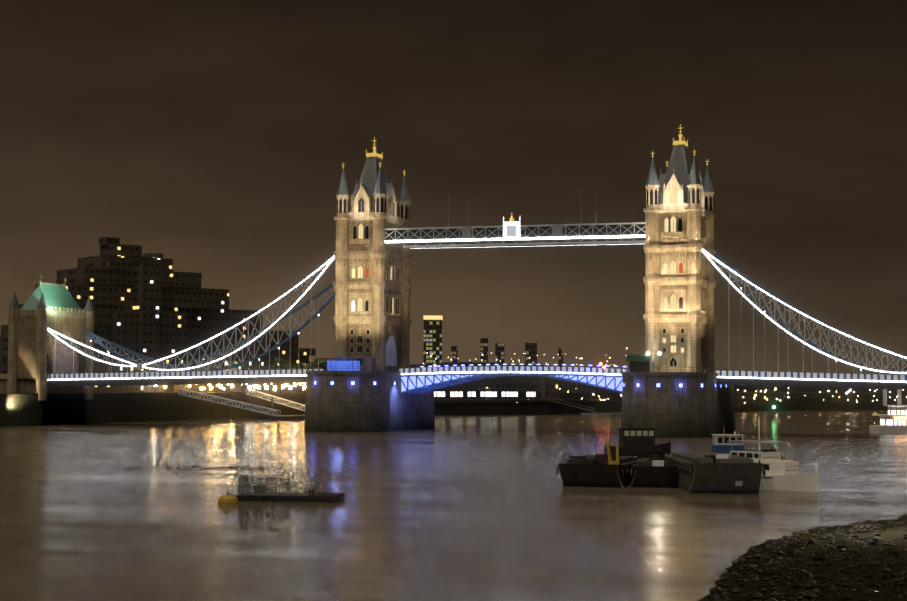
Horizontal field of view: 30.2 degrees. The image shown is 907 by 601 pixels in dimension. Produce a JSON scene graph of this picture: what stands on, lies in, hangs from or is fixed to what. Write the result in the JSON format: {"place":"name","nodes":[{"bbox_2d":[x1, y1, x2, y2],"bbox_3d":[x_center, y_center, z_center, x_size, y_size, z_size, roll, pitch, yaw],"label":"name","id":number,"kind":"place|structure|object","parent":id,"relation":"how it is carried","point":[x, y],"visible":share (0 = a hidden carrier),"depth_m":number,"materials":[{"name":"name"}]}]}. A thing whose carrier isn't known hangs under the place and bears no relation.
{"place":"outdoors","nodes":[
{"label":"outdoors","id":0,"kind":"place"},
{"bbox_2d":[47,369,326,385],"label":"bridge deck","id":1,"kind":"structure","parent":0,"point":[197,377],"depth_m":454.21,"materials":[{"name":"white metal"}]},
{"bbox_2d":[0,411,906,600],"bbox_3d":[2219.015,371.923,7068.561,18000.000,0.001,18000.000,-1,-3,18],"label":"river water","id":2,"kind":"structure","parent":0,"point":[458,508],"depth_m":163.03,"materials":[{"name":"liquid"}]},
{"bbox_2d":[218,492,237,503],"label":"mooring buoy","id":3,"kind":"object","parent":2,"relation":"in","point":[227,499],"visible":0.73,"depth_m":172.35,"materials":[{"name":"yellow plastic"}]},
{"bbox_2d":[235,474,344,502],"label":"work pontoon","id":4,"kind":"object","parent":2,"relation":"on","point":[262,489],"visible":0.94,"depth_m":175.34,"materials":[{"name":"grey metal"}]},
{"bbox_2d":[304,366,434,432],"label":"pier","id":5,"kind":"structure","parent":2,"relation":"in","point":[357,401],"depth_m":421.46,"materials":[{"name":"stone"}]},
{"bbox_2d":[324,357,374,370],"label":"pier kiosk","id":6,"kind":"object","parent":5,"relation":"on","point":[347,364],"visible":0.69,"depth_m":429.56,"materials":[{"name":"blue glass"}]},
{"bbox_2d":[333,137,411,370],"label":"tower","id":7,"kind":"structure","parent":5,"relation":"on","point":[373,288],"depth_m":439.00,"materials":[{"name":"stone"}]},
{"bbox_2d":[434,377,620,415],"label":"building","id":8,"kind":"structure","parent":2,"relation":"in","point":[508,401],"depth_m":668.59,"materials":[{"name":"black"}]},
{"bbox_2d":[543,438,643,487],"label":"barge","id":9,"kind":"object","parent":2,"relation":"on","point":[608,469],"visible":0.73,"depth_m":203.54,"materials":[{"name":"grey metal"}]},
{"bbox_2d":[604,424,670,457],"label":"tug","id":10,"kind":"object","parent":2,"relation":"on","point":[639,442],"visible":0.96,"depth_m":280.83,"materials":[{"name":"grey metal"}]},
{"bbox_2d":[627,455,678,488],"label":"barge","id":11,"kind":"object","parent":2,"relation":"on","point":[655,471],"visible":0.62,"depth_m":203.13,"materials":[{"name":"grey metal"}]},
{"bbox_2d":[621,367,735,437],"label":"pier","id":12,"kind":"structure","parent":2,"relation":"in","point":[692,404],"depth_m":394.80,"materials":[{"name":"stone"}]},
{"bbox_2d":[626,348,659,371],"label":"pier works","id":13,"kind":"structure","parent":12,"relation":"on","point":[640,362],"depth_m":404.94,"materials":[{"name":"grey metal"}]},
{"bbox_2d":[643,124,715,372],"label":"tower","id":14,"kind":"structure","parent":12,"relation":"on","point":[680,285],"depth_m":412.68,"materials":[{"name":"stone"}]},
{"bbox_2d":[385,199,644,248],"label":"walkways","id":15,"kind":"structure","parent":14,"relation":"attached to","point":[511,232],"depth_m":428.75,"materials":[{"name":"white paint"}]},
{"bbox_2d":[664,429,780,495],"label":"barge","id":16,"kind":"object","parent":2,"relation":"on","point":[723,472],"visible":0.83,"depth_m":192.75,"materials":[{"name":"grey metal"}]},
{"bbox_2d":[694,431,761,453],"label":"workboat","id":17,"kind":"object","parent":2,"relation":"on","point":[720,444],"visible":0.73,"depth_m":260.89,"materials":[{"name":"blue"}]},
{"bbox_2d":[727,432,818,491],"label":"cruiser","id":18,"kind":"object","parent":2,"relation":"on","point":[782,475],"visible":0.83,"depth_m":199.71,"materials":[{"name":"white"}]},
{"bbox_2d":[869,389,906,433],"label":"party boat","id":19,"kind":"object","parent":2,"relation":"on","point":[893,420],"visible":0.96,"depth_m":437.51,"materials":[{"name":"white"}]},
{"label":"abutment","id":20,"kind":"object","parent":2,"relation":"in","visible":0},
{"bbox_2d":[48,248,906,375],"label":"chains","id":21,"kind":"object","parent":20,"relation":"attached to","point":[327,264],"visible":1,"depth_m":442.55,"materials":[{"name":"white paint"}]},
{"bbox_2d":[83,254,906,374],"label":"chains","id":22,"kind":"object","parent":20,"relation":"attached to","point":[243,362],"visible":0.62,"depth_m":463.02,"materials":[{"name":"blue paint"}]},
{"bbox_2d":[0,392,906,426],"bbox_3d":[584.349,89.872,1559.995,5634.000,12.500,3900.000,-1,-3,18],"label":"embankment wall","id":23,"kind":"structure","parent":0,"point":[20,409],"depth_m":549.09,"materials":[{"name":"stone"}]},
{"bbox_2d":[0,271,94,424],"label":"abutment","id":24,"kind":"object","parent":23,"relation":"on","point":[37,352],"visible":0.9,"depth_m":468.60,"materials":[{"name":"stone"}]},
{"bbox_2d":[0,237,315,363],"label":"tower hotel","id":25,"kind":"structure","parent":23,"relation":"on","point":[151,305],"depth_m":652.20,"materials":[{"name":"concrete"}]},
{"bbox_2d":[102,354,326,391],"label":"promenade tree","id":26,"kind":"object","parent":23,"relation":"on","point":[286,364],"depth_m":591.45,"materials":[{"name":"green plant"}]},
{"bbox_2d":[179,388,304,420],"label":"gangway","id":27,"kind":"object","parent":23,"relation":"on","point":[273,416],"depth_m":541.24,"materials":[{"name":"grey metal"}]},
{"bbox_2d":[0,357,906,392],"bbox_3d":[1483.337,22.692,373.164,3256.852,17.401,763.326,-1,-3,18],"label":"riverbank buildings","id":28,"kind":"structure","parent":23,"relation":"on","point":[494,382],"depth_m":615.60,"materials":[{"name":"black concrete"}]},
{"bbox_2d":[423,316,562,366],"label":"distant buildings","id":29,"kind":"structure","parent":23,"relation":"on","point":[433,336],"depth_m":3579.76,"materials":[{"name":"black glass"}]},
{"bbox_2d":[154,352,873,407],"bbox_3d":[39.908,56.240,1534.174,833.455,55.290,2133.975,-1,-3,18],"label":"street lights","id":30,"kind":"object","parent":23,"relation":"on","point":[275,387],"visible":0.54,"depth_m":564.89,"materials":[{"name":"yellow metal"}]},
{"bbox_2d":[0,0,906,374],"label":"sky","id":31,"kind":"structure","parent":0,"point":[216,138],"materials":[{"name":"brown"}]},
{"bbox_2d":[399,364,628,393],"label":"bridge deck","id":32,"kind":"structure","parent":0,"point":[427,379],"depth_m":427.97,"materials":[{"name":"blue metal"}]},
{"bbox_2d":[703,518,906,600],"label":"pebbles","id":33,"kind":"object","parent":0,"point":[866,558],"depth_m":108.89,"materials":[{"name":"brown stone"}]},
{"bbox_2d":[697,514,906,600],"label":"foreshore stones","id":34,"kind":"object","parent":33,"relation":"on","point":[779,591],"visible":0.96,"depth_m":107.35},
{"bbox_2d":[768,525,875,546],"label":"rocks","id":35,"kind":"object","parent":33,"relation":"on","point":[862,526],"visible":0.15,"depth_m":139.46,"materials":[{"name":"stone"}]},
{"bbox_2d":[716,371,906,388],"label":"bridge deck","id":36,"kind":"structure","parent":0,"point":[839,380],"depth_m":400.97,"materials":[{"name":"white metal"}]}
]}

